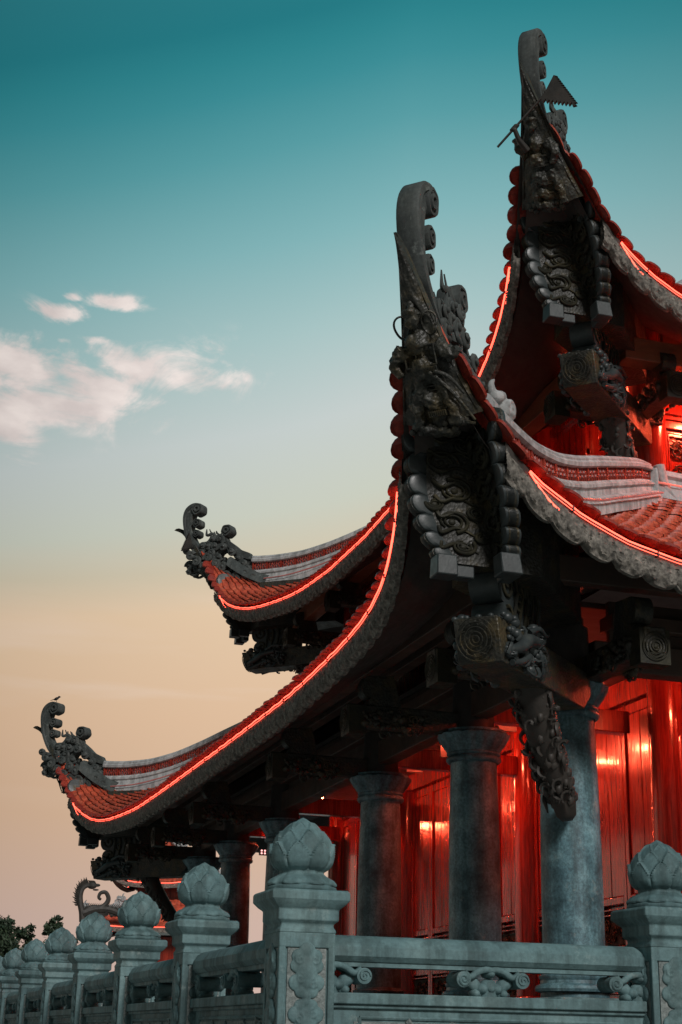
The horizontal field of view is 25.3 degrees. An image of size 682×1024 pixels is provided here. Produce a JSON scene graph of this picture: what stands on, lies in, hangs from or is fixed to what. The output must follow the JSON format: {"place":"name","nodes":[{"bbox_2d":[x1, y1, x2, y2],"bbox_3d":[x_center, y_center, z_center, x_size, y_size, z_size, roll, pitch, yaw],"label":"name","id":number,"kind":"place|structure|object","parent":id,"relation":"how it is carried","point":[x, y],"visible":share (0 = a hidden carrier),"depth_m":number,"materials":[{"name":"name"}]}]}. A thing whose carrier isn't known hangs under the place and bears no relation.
{"place":"outdoors","nodes":[
{"label":"outdoors","id":0,"kind":"place"},
{"bbox_2d":[72,842,220,961],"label":"background building","id":1,"kind":"structure","parent":0,"point":[107,911],"depth_m":57.01,"materials":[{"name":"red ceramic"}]},
{"bbox_2d":[0,0,681,992],"label":"sky","id":2,"kind":"structure","parent":0,"point":[200,288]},
{"bbox_3d":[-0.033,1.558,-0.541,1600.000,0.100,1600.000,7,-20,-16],"label":"ground","id":3,"kind":"structure","parent":0,"visible":0},
{"bbox_2d":[0,915,23,956],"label":"tree","id":4,"kind":"object","parent":3,"relation":"on","point":[8,941],"visible":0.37,"depth_m":54.83,"materials":[{"name":"green plant"}]},
{"bbox_2d":[13,923,45,950],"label":"tree","id":5,"kind":"object","parent":3,"relation":"on","point":[25,936],"visible":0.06,"depth_m":56.93,"materials":[{"name":"green plant"}]},
{"bbox_2d":[41,915,79,943],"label":"tree","id":6,"kind":"object","parent":3,"relation":"on","point":[52,926],"visible":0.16,"depth_m":55.44,"materials":[{"name":"green plant"}]},
{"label":"terrace","id":7,"kind":"structure","parent":3,"relation":"on","visible":0},
{"bbox_2d":[0,818,681,1023],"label":"stone balustrade","id":8,"kind":"object","parent":7,"relation":"on","point":[300,954],"visible":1,"depth_m":8.11,"materials":[{"name":"grey stone"}]},
{"bbox_2d":[33,28,681,1000],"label":"temple","id":9,"kind":"structure","parent":7,"relation":"on","point":[467,724],"depth_m":17.19,"materials":[{"name":"grey stone"}]},
{"bbox_2d":[259,849,266,855],"bbox_3d":[-1.371,6.522,29.063,0.400,0.120,0.073,7,-20,-16],"label":"led light","id":10,"kind":"object","parent":9,"relation":"hanging from","point":[263,852],"visible":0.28,"depth_m":29.00,"materials":[{"name":"metal"}]},
{"bbox_2d":[339,818,355,992],"bbox_3d":[0.127,7.374,27.856,0.062,3.440,0.855,7,-20,-16],"label":"door leaf","id":11,"kind":"structure","parent":9,"relation":"in","point":[348,845],"depth_m":28.10,"materials":[{"name":"red paint"}]},
{"bbox_2d":[353,818,359,989],"bbox_3d":[0.387,7.107,27.073,0.062,3.440,0.855,7,-20,-16],"label":"door leaf","id":12,"kind":"structure","parent":9,"relation":"in","point":[357,819],"depth_m":27.62,"materials":[{"name":"red paint"}]},
{"bbox_2d":[411,786,429,994],"bbox_3d":[1.291,6.180,24.350,0.062,3.440,0.880,7,-20,-16],"label":"door leaf","id":13,"kind":"structure","parent":9,"relation":"in","point":[420,818],"depth_m":24.51,"materials":[{"name":"red paint"}]},
{"bbox_2d":[430,778,449,994],"bbox_3d":[1.558,5.905,23.544,0.062,3.440,0.880,7,-20,-16],"label":"door leaf","id":14,"kind":"structure","parent":9,"relation":"in","point":[440,791],"depth_m":23.74,"materials":[{"name":"red paint"}]},
{"bbox_2d":[497,752,516,996],"bbox_3d":[2.360,5.083,21.128,0.062,3.440,0.880,7,-20,-16],"label":"door leaf","id":15,"kind":"structure","parent":9,"relation":"in","point":[505,784],"depth_m":21.34,"materials":[{"name":"red paint"}]},
{"bbox_2d":[532,757,541,997],"bbox_3d":[2.744,4.689,19.972,0.062,3.440,0.855,7,-20,-16],"label":"door leaf","id":16,"kind":"structure","parent":9,"relation":"in","point":[536,796],"depth_m":20.30,"materials":[{"name":"red paint"}]},
{"bbox_2d":[595,708,627,997],"bbox_3d":[3.264,4.155,18.405,0.062,3.440,0.855,7,-20,-16],"label":"door leaf","id":17,"kind":"structure","parent":9,"relation":"in","point":[608,747],"depth_m":18.42,"materials":[{"name":"red paint"}]},
{"bbox_2d":[620,697,652,898],"bbox_3d":[3.524,3.889,17.622,0.062,3.440,0.856,7,-20,-16],"label":"door leaf","id":18,"kind":"structure","parent":9,"relation":"in","point":[635,744],"depth_m":17.98,"materials":[{"name":"red paint"}]}
]}

